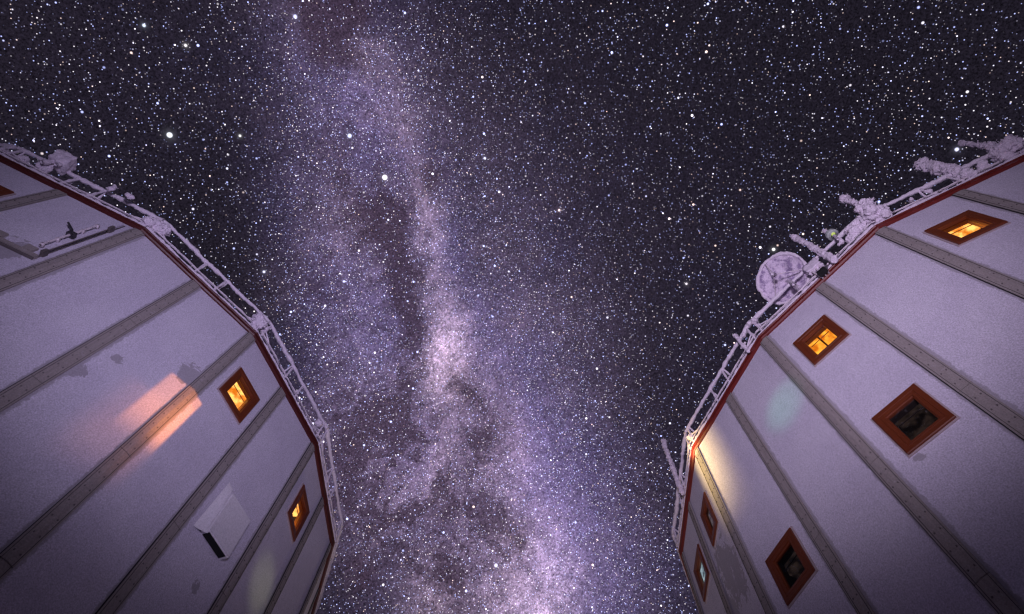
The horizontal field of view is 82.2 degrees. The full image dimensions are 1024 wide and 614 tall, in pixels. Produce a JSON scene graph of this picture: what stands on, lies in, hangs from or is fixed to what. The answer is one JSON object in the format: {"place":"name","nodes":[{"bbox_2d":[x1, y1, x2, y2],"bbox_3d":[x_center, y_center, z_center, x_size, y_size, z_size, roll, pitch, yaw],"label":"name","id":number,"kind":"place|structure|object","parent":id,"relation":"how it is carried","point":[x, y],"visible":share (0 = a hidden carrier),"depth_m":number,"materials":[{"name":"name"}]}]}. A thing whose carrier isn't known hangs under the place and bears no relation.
{"place":"outdoors","nodes":[
{"label":"outdoors","id":0,"kind":"place"},
{"bbox_2d":[0,0,1023,613],"label":"sky","id":1,"kind":"structure","parent":0,"point":[506,253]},
{"bbox_3d":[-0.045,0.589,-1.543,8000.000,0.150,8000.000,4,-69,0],"label":"ground","id":2,"kind":"structure","parent":0,"visible":0},
{"bbox_2d":[0,143,342,613],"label":"station tower","id":3,"kind":"structure","parent":2,"relation":"on","point":[161,450],"depth_m":10.50,"materials":[{"name":"white metal"}]},
{"bbox_2d":[0,185,15,197],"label":"window","id":4,"kind":"structure","parent":3,"relation":"in","point":[4,192],"depth_m":11.44,"materials":[{"name":"paint"}]},
{"bbox_2d":[40,149,76,174],"bbox_3d":[-9.992,-3.174,12.938,0.417,0.700,0.489,32,-71,-10],"label":"equipment box","id":5,"kind":"object","parent":3,"relation":"attached to","point":[63,162],"visible":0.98,"depth_m":12.92,"materials":[{"name":"grey metal"}]},
{"bbox_2d":[0,196,124,259],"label":"door","id":6,"kind":"structure","parent":3,"relation":"in","point":[32,231],"depth_m":11.20,"materials":[{"name":"metal"}]},
{"bbox_2d":[217,366,259,424],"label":"window","id":7,"kind":"structure","parent":3,"relation":"in","point":[237,392],"depth_m":12.61,"materials":[{"name":"paint"}]},
{"bbox_2d":[286,483,309,543],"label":"window","id":8,"kind":"structure","parent":3,"relation":"in","point":[297,513],"depth_m":13.65,"materials":[{"name":"paint"}]},
{"bbox_2d":[671,134,1023,613],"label":"station tower","id":9,"kind":"structure","parent":2,"relation":"on","point":[856,446],"depth_m":9.95,"materials":[{"name":"white metal"}]},
{"bbox_2d":[661,438,684,494],"bbox_3d":[4.358,4.287,15.971,0.200,2.435,0.186,41,-73,-13],"label":"whip antenna","id":10,"kind":"object","parent":9,"relation":"attached to","point":[679,485],"visible":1,"depth_m":15.75,"materials":[{"name":"metal"}]},
{"bbox_2d":[693,542,710,603],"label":"window","id":11,"kind":"structure","parent":9,"relation":"in","point":[702,573],"depth_m":13.78,"materials":[{"name":"paint"}]},
{"bbox_2d":[700,490,718,547],"bbox_3d":[4.906,4.778,13.152,1.012,1.133,0.830,1,-69,1],"label":"window","id":12,"kind":"structure","parent":9,"relation":"in","point":[708,515],"depth_m":13.20,"materials":[{"name":"paint"}]},
{"bbox_2d":[733,333,749,352],"bbox_3d":[5.410,0.844,13.796,0.180,0.978,0.178,-8,-70,5],"label":"whip antenna","id":13,"kind":"object","parent":9,"relation":"attached to","point":[743,345],"visible":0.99,"depth_m":13.69,"materials":[{"name":"metal"}]},
{"bbox_2d":[755,251,810,304],"bbox_3d":[6.418,-0.617,13.790,0.886,1.414,1.233,4,-69,0],"label":"satellite dish","id":14,"kind":"object","parent":9,"relation":"attached to","point":[779,271],"visible":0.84,"depth_m":14.06,"materials":[{"name":"grey metal"}]},
{"bbox_2d":[765,526,818,608],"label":"window","id":15,"kind":"structure","parent":9,"relation":"in","point":[791,572],"depth_m":10.00,"materials":[{"name":"paint"}]},
{"bbox_2d":[790,234,837,263],"bbox_3d":[6.955,-1.390,13.596,0.230,2.197,0.216,4,-69,0],"label":"whip antenna","id":16,"kind":"object","parent":9,"relation":"attached to","point":[830,257],"visible":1,"depth_m":13.31,"materials":[{"name":"metal"}]},
{"bbox_2d":[802,257,829,278],"bbox_3d":[6.793,-0.821,13.050,0.194,0.832,0.424,40,-73,-13],"label":"junction box","id":17,"kind":"object","parent":9,"relation":"attached to","point":[812,265],"visible":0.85,"depth_m":13.16,"materials":[{"name":"metal"}]},
{"bbox_2d":[792,314,851,366],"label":"window","id":18,"kind":"structure","parent":9,"relation":"in","point":[822,342],"depth_m":11.88,"materials":[{"name":"paint"}]},
{"bbox_2d":[816,266,828,276],"bbox_3d":[6.736,-0.747,12.688,0.193,0.100,0.260,37,-72,-12],"label":"floodlight","id":19,"kind":"object","parent":9,"relation":"attached to","point":[822,271],"visible":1,"depth_m":12.64,"materials":[{"name":"metal"}]},
{"bbox_2d":[822,229,838,240],"bbox_3d":[7.220,-1.594,13.189,0.292,0.982,0.256,-19,-71,9],"label":"beacon lamp","id":20,"kind":"object","parent":9,"relation":"attached to","point":[831,234],"visible":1,"depth_m":13.21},
{"bbox_2d":[839,194,890,217],"bbox_3d":[7.859,-2.276,13.174,0.544,1.899,0.369,-31,-73,13],"label":"whip antenna","id":21,"kind":"object","parent":9,"relation":"attached to","point":[861,203],"visible":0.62,"depth_m":12.99,"materials":[{"name":"metal"}]},
{"bbox_2d":[870,382,960,457],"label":"window","id":22,"kind":"structure","parent":9,"relation":"in","point":[921,417],"depth_m":9.09,"materials":[{"name":"paint"}]},
{"bbox_2d":[913,157,977,179],"bbox_3d":[9.530,-3.048,12.975,0.352,1.974,0.369,4,-69,0],"label":"whip antenna","id":23,"kind":"object","parent":9,"relation":"on","point":[936,167],"visible":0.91,"depth_m":12.92,"materials":[{"name":"metal"}]},
{"bbox_2d":[922,210,1010,246],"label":"window","id":24,"kind":"structure","parent":9,"relation":"in","point":[961,229],"depth_m":10.90,"materials":[{"name":"paint"}]},
{"bbox_2d":[957,140,1023,153],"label":"whip antenna","id":25,"kind":"object","parent":9,"relation":"on","point":[983,145],"visible":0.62,"depth_m":12.93,"materials":[{"name":"metal"}]}
]}

